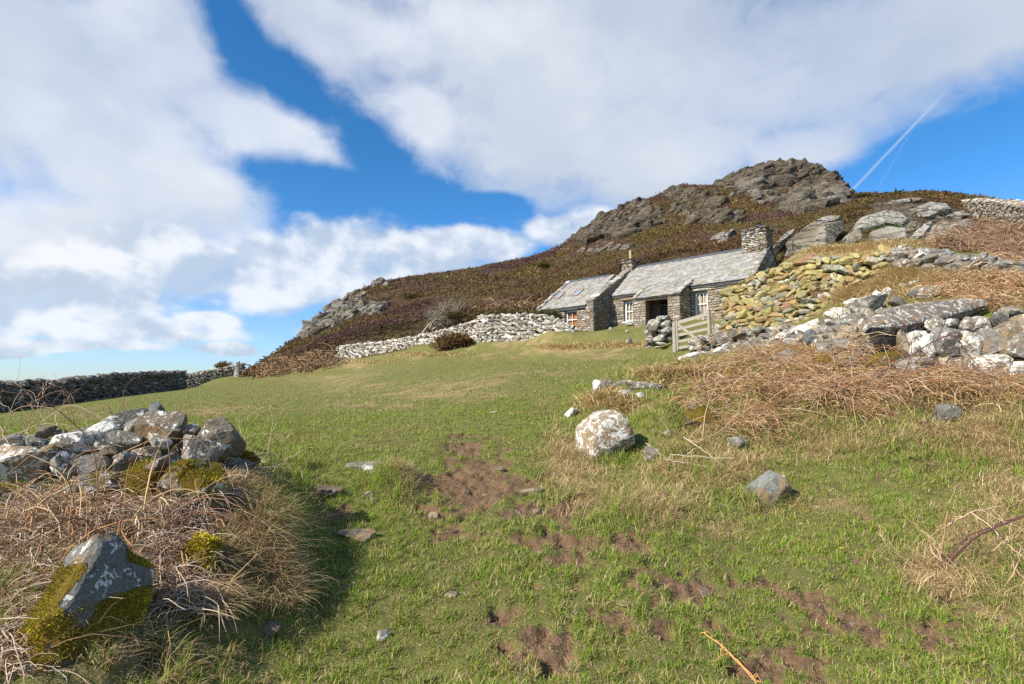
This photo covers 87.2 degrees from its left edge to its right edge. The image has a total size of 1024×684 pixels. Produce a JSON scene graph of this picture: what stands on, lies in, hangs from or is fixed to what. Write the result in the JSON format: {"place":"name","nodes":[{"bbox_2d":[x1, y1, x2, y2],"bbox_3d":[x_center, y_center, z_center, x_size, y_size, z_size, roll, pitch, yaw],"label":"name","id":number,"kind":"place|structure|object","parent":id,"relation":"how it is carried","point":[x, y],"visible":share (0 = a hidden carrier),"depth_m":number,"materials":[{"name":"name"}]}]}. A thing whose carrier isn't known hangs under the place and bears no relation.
{"place":"outdoors","nodes":[
{"label":"outdoors","id":0,"kind":"place"},
{"bbox_2d":[0,172,1023,683],"bbox_3d":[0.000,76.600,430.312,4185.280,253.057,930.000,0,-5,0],"label":"ground","id":1,"kind":"structure","parent":0,"point":[472,486],"depth_m":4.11,"materials":[{"name":"plant"}]},
{"bbox_2d":[0,483,17,504],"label":"stone","id":2,"kind":"object","parent":1,"relation":"on","point":[4,489],"visible":0.16,"depth_m":3.35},
{"bbox_2d":[2,485,46,504],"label":"stone","id":3,"kind":"object","parent":1,"relation":"on","point":[22,491],"visible":0.2,"depth_m":3.32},
{"bbox_2d":[0,444,54,484],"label":"stone","id":4,"kind":"object","parent":1,"relation":"on","point":[10,460],"visible":0.77,"depth_m":3.54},
{"bbox_2d":[39,443,65,456],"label":"stone","id":5,"kind":"object","parent":4,"relation":"on","point":[54,450],"visible":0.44,"depth_m":3.69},
{"bbox_2d":[23,435,49,448],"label":"stone","id":6,"kind":"object","parent":1,"relation":"on","point":[30,441],"visible":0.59,"depth_m":3.81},
{"bbox_2d":[34,425,57,438],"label":"stone","id":7,"kind":"object","parent":6,"relation":"on","point":[44,431],"visible":0.98,"depth_m":3.92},
{"bbox_2d":[0,354,110,436],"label":"bramble","id":8,"kind":"object","parent":1,"relation":"on","point":[28,425],"visible":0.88,"depth_m":4.44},
{"bbox_2d":[50,451,80,480],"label":"stone","id":9,"kind":"object","parent":1,"relation":"on","point":[61,460],"visible":0.71,"depth_m":3.58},
{"bbox_2d":[14,533,154,671],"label":"boulder","id":10,"kind":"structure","parent":1,"relation":"on","point":[93,572],"depth_m":2.23,"materials":[{"name":"stone"}]},
{"bbox_2d":[61,471,116,500],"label":"stone","id":11,"kind":"object","parent":1,"relation":"on","point":[88,476],"visible":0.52,"depth_m":3.38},
{"bbox_2d":[70,454,112,474],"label":"stone","id":12,"kind":"object","parent":1,"relation":"on","point":[86,462],"visible":0.79,"depth_m":3.58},
{"bbox_2d":[99,445,118,457],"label":"stone","id":13,"kind":"object","parent":12,"relation":"on","point":[111,449],"visible":0.72,"depth_m":3.70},
{"bbox_2d":[105,430,142,451],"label":"stone","id":14,"kind":"object","parent":13,"relation":"on","point":[125,440],"visible":0.9,"depth_m":3.71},
{"bbox_2d":[124,419,135,432],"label":"stone","id":15,"kind":"object","parent":14,"relation":"on","point":[129,426],"visible":0.25,"depth_m":3.87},
{"bbox_2d":[133,410,188,447],"bbox_3d":[-2.514,0.631,3.919,0.332,0.271,0.266,0,-5,0],"label":"stone","id":16,"kind":"object","parent":14,"relation":"on","point":[147,419],"visible":0.78,"depth_m":3.82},
{"bbox_2d":[149,400,164,410],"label":"stone","id":17,"kind":"object","parent":16,"relation":"on","point":[156,405],"visible":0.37,"depth_m":4.02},
{"bbox_2d":[0,370,187,412],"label":"field wall","id":18,"kind":"structure","parent":1,"relation":"on","point":[97,386],"depth_m":32.25,"materials":[{"name":"stone"}]},
{"bbox_2d":[0,506,247,652],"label":"frond litter","id":19,"kind":"object","parent":1,"relation":"on","point":[143,533],"visible":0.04,"depth_m":2.83,"materials":[{"name":"brown plant"}]},
{"bbox_2d":[113,452,139,471],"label":"stone","id":20,"kind":"object","parent":1,"relation":"on","point":[121,464],"visible":0.84,"depth_m":3.59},
{"bbox_2d":[131,446,161,457],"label":"stone","id":21,"kind":"object","parent":20,"relation":"on","point":[149,452],"visible":0.79,"depth_m":3.68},
{"bbox_2d":[147,433,172,450],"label":"stone","id":22,"kind":"object","parent":21,"relation":"on","point":[156,442],"visible":0.86,"depth_m":3.76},
{"bbox_2d":[31,434,254,484],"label":"ruined wall","id":23,"kind":"structure","parent":1,"relation":"on","point":[234,464],"depth_m":3.93,"materials":[{"name":"stone"}]},
{"bbox_2d":[0,433,28,445],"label":"stone","id":24,"kind":"object","parent":23,"relation":"on","point":[13,438],"visible":0.59,"depth_m":3.89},
{"bbox_2d":[49,431,94,455],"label":"stone","id":25,"kind":"object","parent":23,"relation":"on","point":[71,438],"visible":0.65,"depth_m":3.76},
{"bbox_2d":[83,420,123,441],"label":"stone","id":26,"kind":"object","parent":23,"relation":"on","point":[98,431],"visible":0.65,"depth_m":3.90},
{"bbox_2d":[100,408,148,423],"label":"stone","id":27,"kind":"object","parent":26,"relation":"on","point":[126,416],"visible":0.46,"depth_m":4.06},
{"bbox_2d":[189,423,200,435],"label":"stone","id":28,"kind":"object","parent":23,"relation":"on","point":[193,427],"visible":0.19,"depth_m":4.13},
{"bbox_2d":[181,434,226,461],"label":"stone","id":29,"kind":"object","parent":23,"relation":"on","point":[212,450],"visible":0.71,"depth_m":3.76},
{"bbox_2d":[197,416,245,461],"bbox_3d":[-2.151,0.715,3.958,0.336,0.326,0.269,0,-5,0],"label":"stone","id":30,"kind":"object","parent":23,"relation":"on","point":[222,430],"visible":0.68,"depth_m":3.88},
{"bbox_2d":[123,461,165,507],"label":"stone","id":31,"kind":"object","parent":1,"relation":"on","point":[137,468],"visible":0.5,"depth_m":3.35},
{"bbox_2d":[145,451,181,470],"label":"stone","id":32,"kind":"object","parent":31,"relation":"on","point":[159,462],"visible":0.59,"depth_m":3.45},
{"bbox_2d":[0,425,294,678],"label":"bramble","id":33,"kind":"object","parent":1,"relation":"on","point":[149,660],"visible":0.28,"depth_m":3.05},
{"bbox_2d":[0,447,315,683],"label":"dead bracken","id":34,"kind":"object","parent":1,"relation":"on","point":[159,566],"visible":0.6,"depth_m":2.83,"materials":[{"name":"plant"}]},
{"bbox_2d":[141,630,190,671],"bbox_3d":[-1.690,1.315,2.356,0.708,0.230,0.337,0,-5,0],"label":"bramble","id":35,"kind":"object","parent":1,"relation":"on","point":[168,653],"visible":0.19,"depth_m":2.27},
{"bbox_2d":[158,459,227,506],"bbox_3d":[-1.986,0.885,3.392,0.413,0.305,0.327,0,-5,0],"label":"stone","id":36,"kind":"object","parent":1,"relation":"on","point":[202,474],"visible":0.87,"depth_m":3.29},
{"bbox_2d":[174,531,222,573],"bbox_3d":[-1.663,1.122,2.867,0.242,0.223,0.183,0,-5,0],"label":"stone","id":37,"kind":"object","parent":1,"relation":"on","point":[198,543],"visible":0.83,"depth_m":2.82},
{"bbox_2d":[186,363,245,387],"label":"boundary wall","id":38,"kind":"structure","parent":1,"relation":"on","point":[200,377],"depth_m":56.08,"materials":[{"name":"stone"}]},
{"bbox_2d":[241,450,261,467],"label":"stone","id":39,"kind":"object","parent":1,"relation":"on","point":[252,458],"visible":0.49,"depth_m":4.14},
{"bbox_2d":[261,620,280,636],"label":"stone","id":40,"kind":"object","parent":1,"relation":"on","point":[271,628],"visible":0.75,"depth_m":2.70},
{"bbox_2d":[230,397,320,490],"bbox_3d":[-1.938,0.876,4.385,0.689,0.912,0.947,2,-5,-27],"label":"bramble","id":41,"kind":"object","parent":1,"relation":"on","point":[270,441],"visible":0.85,"depth_m":4.50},
{"bbox_2d":[313,485,343,497],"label":"stone","id":42,"kind":"object","parent":1,"relation":"on","point":[327,490],"visible":0.73,"depth_m":4.82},
{"bbox_2d":[296,277,390,338],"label":"rock outcrop","id":43,"kind":"object","parent":1,"relation":"on","point":[339,307],"visible":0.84,"depth_m":92.52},
{"bbox_2d":[338,528,375,542],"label":"stone","id":44,"kind":"object","parent":1,"relation":"on","point":[368,534],"visible":0.69,"depth_m":4.03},
{"bbox_2d":[345,460,383,469],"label":"stone","id":45,"kind":"object","parent":1,"relation":"on","point":[363,464],"visible":0.43,"depth_m":5.78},
{"bbox_2d":[376,629,389,641],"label":"stone","id":46,"kind":"object","parent":1,"relation":"on","point":[385,633],"visible":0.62,"depth_m":2.83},
{"bbox_2d":[233,278,555,379],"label":"hillside bracken","id":47,"kind":"object","parent":1,"relation":"on","point":[307,361],"visible":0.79,"depth_m":46.25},
{"bbox_2d":[335,315,490,359],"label":"hill wall","id":48,"kind":"structure","parent":1,"relation":"on","point":[353,351],"depth_m":41.21,"materials":[{"name":"stone"}]},
{"bbox_2d":[400,292,425,298],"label":"gorse bush","id":49,"kind":"object","parent":1,"relation":"on","point":[410,295],"visible":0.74,"depth_m":94.89,"materials":[{"name":"green plant"}]},
{"bbox_2d":[429,339,457,350],"bbox_3d":[-4.495,0.321,35.265,1.965,1.091,1.560,0,-5,0],"label":"brown bush","id":50,"kind":"object","parent":1,"relation":"on","point":[440,345],"visible":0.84,"depth_m":34.95,"materials":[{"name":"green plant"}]},
{"bbox_2d":[422,295,469,333],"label":"hawthorn tree","id":51,"kind":"object","parent":1,"relation":"on","point":[435,319],"visible":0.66,"depth_m":45.62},
{"bbox_2d":[432,330,473,348],"bbox_3d":[-3.920,0.002,35.580,2.957,1.751,2.412,0,-5,0],"label":"brown bush","id":52,"kind":"object","parent":1,"relation":"on","point":[457,338],"visible":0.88,"depth_m":35.07,"materials":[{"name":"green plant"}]},
{"bbox_2d":[443,309,469,323],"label":"gorse bush","id":53,"kind":"object","parent":1,"relation":"on","point":[451,315],"visible":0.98,"depth_m":42.06,"materials":[{"name":"green plant"}]},
{"bbox_2d":[0,240,997,422],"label":"field grass","id":54,"kind":"structure","parent":1,"relation":"on","point":[371,398],"depth_m":18.23,"materials":[{"name":"plant"}]},
{"bbox_2d":[485,308,528,314],"bbox_3d":[-0.341,-1.970,36.453,3.420,0.704,2.612,0,-5,0],"label":"hedge bush","id":55,"kind":"object","parent":1,"relation":"on","point":[498,311],"visible":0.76,"depth_m":36.04,"materials":[{"name":"green plant"}]},
{"bbox_2d":[0,332,1021,595],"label":"bracken stalks","id":56,"kind":"object","parent":1,"relation":"on","point":[96,498],"visible":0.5,"depth_m":3.03,"materials":[{"name":"plant"}]},
{"bbox_2d":[474,312,579,342],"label":"whitewashed wall","id":57,"kind":"structure","parent":1,"relation":"on","point":[517,326],"depth_m":34.07,"materials":[{"name":"stone"}]},
{"bbox_2d":[530,308,566,319],"bbox_3d":[2.161,-1.621,34.260,2.639,1.170,2.198,0,-5,0],"label":"hedge bush","id":58,"kind":"object","parent":57,"relation":"on","point":[553,313],"visible":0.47,"depth_m":33.72,"materials":[{"name":"green plant"}]},
{"bbox_2d":[519,487,544,496],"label":"stone","id":59,"kind":"object","parent":1,"relation":"on","point":[529,490],"visible":0.66,"depth_m":5.05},
{"bbox_2d":[575,409,634,460],"bbox_3d":[1.155,1.166,6.698,0.685,0.653,0.479,0,-5,0],"label":"stone","id":60,"kind":"object","parent":1,"relation":"on","point":[604,431],"visible":0.8,"depth_m":6.50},
{"bbox_2d":[577,241,634,253],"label":"rock outcrop","id":61,"kind":"object","parent":1,"relation":"on","point":[617,247],"visible":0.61,"depth_m":106.18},
{"bbox_2d":[564,185,679,246],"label":"rock outcrop","id":62,"kind":"object","parent":1,"relation":"on","point":[615,226],"visible":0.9,"depth_m":139.98,"materials":[{"name":"stone"}]},
{"bbox_2d":[246,163,1000,374],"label":"heather","id":63,"kind":"object","parent":1,"relation":"on","point":[693,231],"visible":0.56,"depth_m":87.44,"materials":[{"name":"brown plant"}]},
{"bbox_2d":[247,188,1020,375],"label":"gorse","id":64,"kind":"object","parent":1,"relation":"on","point":[845,215],"visible":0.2,"depth_m":55.37,"materials":[{"name":"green plant"}]},
{"bbox_2d":[625,380,662,389],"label":"stone","id":65,"kind":"object","parent":1,"relation":"on","point":[635,384],"visible":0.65,"depth_m":9.31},
{"bbox_2d":[644,446,660,461],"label":"stone","id":66,"kind":"object","parent":1,"relation":"on","point":[649,449],"visible":0.62,"depth_m":6.22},
{"bbox_2d":[536,222,778,330],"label":"stone cottage","id":67,"kind":"structure","parent":1,"relation":"on","point":[636,292],"depth_m":34.40,"materials":[{"name":"stone"}]},
{"bbox_2d":[566,310,576,326],"bbox_3d":[4.190,-1.501,36.557,1.076,1.381,0.310,-4,-6,43],"label":"window","id":68,"kind":"structure","parent":67,"relation":"in","point":[571,315],"depth_m":36.65,"materials":[{"name":"glass"}]},
{"bbox_2d":[622,301,632,322],"bbox_3d":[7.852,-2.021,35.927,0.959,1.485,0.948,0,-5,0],"label":"window","id":69,"kind":"structure","parent":67,"relation":"in","point":[628,305],"depth_m":36.08,"materials":[{"name":"white paint"}]},
{"bbox_2d":[692,291,707,316],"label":"window","id":70,"kind":"structure","parent":67,"relation":"in","point":[701,302],"depth_m":32.68,"materials":[{"name":"white paint"}]},
{"bbox_2d":[645,319,672,347],"bbox_3d":[7.009,-0.352,25.220,1.688,1.529,0.975,0,-5,0],"label":"stone heap","id":71,"kind":"object","parent":1,"relation":"on","point":[648,344],"visible":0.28,"depth_m":24.97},
{"bbox_2d":[672,323,676,351],"bbox_3d":[6.744,-0.120,22.285,0.185,1.350,0.185,-2,-5,22],"label":"gatepost","id":72,"kind":"object","parent":1,"relation":"on","point":[674,337],"visible":0.76,"depth_m":22.22,"materials":[{"name":"brown wood"}]},
{"bbox_2d":[336,234,1023,413],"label":"bank grass","id":73,"kind":"structure","parent":1,"relation":"on","point":[892,277],"depth_m":13.87,"materials":[{"name":"plant"}]},
{"bbox_2d":[645,437,733,467],"bbox_3d":[2.012,1.321,6.119,0.786,0.440,0.811,0,-5,0],"label":"bracken stalk","id":74,"kind":"object","parent":1,"relation":"on","point":[689,456],"visible":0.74,"depth_m":5.91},
{"bbox_2d":[687,339,699,352],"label":"stone","id":75,"kind":"object","parent":1,"relation":"on","point":[694,348],"visible":0.41,"depth_m":17.20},
{"bbox_2d":[676,309,711,349],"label":"wooden gate","id":76,"kind":"structure","parent":1,"relation":"on","point":[687,332],"depth_m":21.27,"materials":[{"name":"brown wood"}]},
{"bbox_2d":[682,407,712,425],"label":"stone","id":77,"kind":"object","parent":1,"relation":"on","point":[695,414],"visible":0.78,"depth_m":7.20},
{"bbox_2d":[665,183,746,225],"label":"rock outcrop","id":78,"kind":"object","parent":1,"relation":"on","point":[709,215],"visible":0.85,"depth_m":126.14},
{"bbox_2d":[709,228,736,242],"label":"rock outcrop","id":79,"kind":"object","parent":1,"relation":"on","point":[721,236],"visible":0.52,"depth_m":63.65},
{"bbox_2d":[699,631,760,682],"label":"bracken stalk","id":80,"kind":"object","parent":1,"relation":"on","point":[741,665],"visible":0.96,"depth_m":2.59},
{"bbox_2d":[727,437,747,446],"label":"stone","id":81,"kind":"object","parent":1,"relation":"on","point":[737,440],"visible":0.9,"depth_m":6.47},
{"bbox_2d":[724,177,789,203],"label":"rock outcrop","id":82,"kind":"object","parent":1,"relation":"on","point":[750,186],"visible":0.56,"depth_m":140.64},
{"bbox_2d":[672,329,860,457],"bbox_3d":[4.223,0.952,8.262,3.140,2.590,5.253,-2,-5,26],"label":"bramble","id":83,"kind":"object","parent":1,"relation":"on","point":[721,378],"visible":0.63,"depth_m":8.23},
{"bbox_2d":[745,470,791,507],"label":"stone","id":84,"kind":"object","parent":1,"relation":"on","point":[772,482],"visible":0.81,"depth_m":5.11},
{"bbox_2d":[686,349,850,408],"bbox_3d":[4.221,0.683,9.159,2.409,1.244,3.987,-2,-5,19],"label":"mound rubble","id":85,"kind":"object","parent":1,"relation":"on","point":[786,351],"visible":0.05,"depth_m":8.59,"materials":[{"name":"stone"}]},
{"bbox_2d":[712,157,844,190],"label":"rock outcrop","id":86,"kind":"object","parent":1,"relation":"on","point":[780,172],"visible":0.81,"depth_m":157.89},
{"bbox_2d":[688,305,889,355],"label":"rubble bank","id":87,"kind":"structure","parent":1,"relation":"on","point":[724,339],"depth_m":13.18,"materials":[{"name":"stone"}]},
{"bbox_2d":[790,319,818,333],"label":"stone","id":88,"kind":"object","parent":1,"relation":"on","point":[804,327],"visible":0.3,"depth_m":12.01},
{"bbox_2d":[718,244,896,331],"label":"yellow wall","id":89,"kind":"structure","parent":1,"relation":"on","point":[795,290],"depth_m":18.63,"materials":[{"name":"stone"}]},
{"bbox_2d":[802,330,817,344],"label":"stone","id":90,"kind":"object","parent":1,"relation":"on","point":[808,335],"visible":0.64,"depth_m":10.41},
{"bbox_2d":[773,215,851,256],"bbox_3d":[20.659,-5.979,36.521,6.111,5.477,4.562,2,-5,-21],"label":"rock outcrop","id":91,"kind":"object","parent":1,"relation":"on","point":[826,229],"visible":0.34,"depth_m":35.72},
{"bbox_2d":[773,170,854,213],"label":"rock outcrop","id":92,"kind":"object","parent":1,"relation":"on","point":[804,197],"visible":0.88,"depth_m":106.74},
{"bbox_2d":[650,351,1018,426],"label":"bracken fronds","id":93,"kind":"object","parent":1,"relation":"on","point":[827,411],"visible":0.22,"depth_m":7.46,"materials":[{"name":"brown plant"}]},
{"bbox_2d":[646,319,1023,446],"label":"rusty bracken","id":94,"kind":"object","parent":1,"relation":"on","point":[928,374],"visible":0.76,"depth_m":7.54,"materials":[{"name":"plant"}]},
{"bbox_2d":[823,307,849,318],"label":"stone","id":95,"kind":"object","parent":1,"relation":"on","point":[831,312],"visible":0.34,"depth_m":11.77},
{"bbox_2d":[822,195,852,202],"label":"rock outcrop","id":96,"kind":"object","parent":1,"relation":"on","point":[843,199],"visible":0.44,"depth_m":85.38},
{"bbox_2d":[827,338,857,350],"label":"stone","id":97,"kind":"object","parent":1,"relation":"on","point":[841,342],"visible":0.53,"depth_m":8.87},
{"bbox_2d":[839,313,859,320],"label":"stone","id":98,"kind":"object","parent":1,"relation":"on","point":[849,317],"visible":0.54,"depth_m":9.66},
{"bbox_2d":[849,192,873,198],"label":"gorse bush","id":99,"kind":"object","parent":1,"relation":"on","point":[860,194],"visible":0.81,"depth_m":89.61,"materials":[{"name":"green plant"}]},
{"bbox_2d":[849,293,887,312],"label":"stone","id":100,"kind":"object","parent":1,"relation":"on","point":[874,302],"visible":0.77,"depth_m":10.38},
{"bbox_2d":[858,331,893,349],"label":"stone","id":101,"kind":"object","parent":1,"relation":"on","point":[881,339],"visible":0.36,"depth_m":8.56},
{"bbox_2d":[845,210,937,244],"bbox_3d":[22.773,-5.822,33.564,5.930,10.411,28.256,-4,-6,39],"label":"rock outcrop","id":102,"kind":"object","parent":1,"relation":"on","point":[881,218],"visible":0.41,"depth_m":34.35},
{"bbox_2d":[887,296,905,306],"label":"stone","id":103,"kind":"object","parent":1,"relation":"on","point":[896,300],"visible":0.9,"depth_m":11.02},
{"bbox_2d":[814,306,1023,389],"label":"front wall","id":104,"kind":"structure","parent":1,"relation":"on","point":[993,337],"depth_m":8.05,"materials":[{"name":"stone"}]},
{"bbox_2d":[862,298,986,335],"bbox_3d":[6.952,-0.429,9.008,3.484,0.784,0.479,2,-5,-23],"label":"capstone","id":105,"kind":"object","parent":1,"relation":"on","point":[962,308],"visible":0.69,"depth_m":8.72,"materials":[{"name":"stone"}]},
{"bbox_2d":[917,285,940,298],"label":"stone","id":106,"kind":"object","parent":1,"relation":"on","point":[926,293],"visible":0.81,"depth_m":11.19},
{"bbox_2d":[838,292,1023,472],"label":"bramble","id":107,"kind":"object","parent":1,"relation":"on","point":[889,452],"visible":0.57,"depth_m":7.49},
{"bbox_2d":[888,197,989,240],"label":"rock outcrop","id":108,"kind":"object","parent":1,"relation":"on","point":[942,209],"visible":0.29,"depth_m":45.88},
{"bbox_2d":[867,484,1023,608],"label":"bramble","id":109,"kind":"object","parent":1,"relation":"on","point":[941,557],"visible":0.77,"depth_m":3.71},
{"bbox_2d":[933,404,962,422],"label":"stone","id":110,"kind":"object","parent":1,"relation":"on","point":[946,412],"visible":0.81,"depth_m":6.63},
{"bbox_2d":[882,244,1023,274],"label":"rubble wall","id":111,"kind":"structure","parent":1,"relation":"on","point":[926,257],"depth_m":14.49,"materials":[{"name":"stone"}]},
{"bbox_2d":[893,245,1023,316],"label":"bracken slope","id":112,"kind":"structure","parent":1,"relation":"on","point":[1013,278],"depth_m":11.04,"materials":[{"name":"plant"}]},
{"bbox_2d":[908,210,1023,261],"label":"red bracken","id":113,"kind":"object","parent":1,"relation":"on","point":[1005,237],"visible":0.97,"depth_m":19.56,"materials":[{"name":"plant"}]},
{"bbox_2d":[941,515,1023,568],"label":"bramble","id":114,"kind":"object","parent":1,"relation":"on","point":[973,539],"visible":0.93,"depth_m":3.65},
{"bbox_2d":[961,198,1023,226],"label":"skyline wall","id":115,"kind":"structure","parent":1,"relation":"on","point":[983,207],"depth_m":37.32,"materials":[{"name":"stone"}]},
{"bbox_2d":[0,0,1023,380],"label":"sky","id":116,"kind":"structure","parent":0,"point":[185,184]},
{"bbox_2d":[134,364,1023,641],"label":"dry grass","id":117,"kind":"structure","parent":0,"point":[951,580],"depth_m":4.89,"materials":[{"name":"plant"}]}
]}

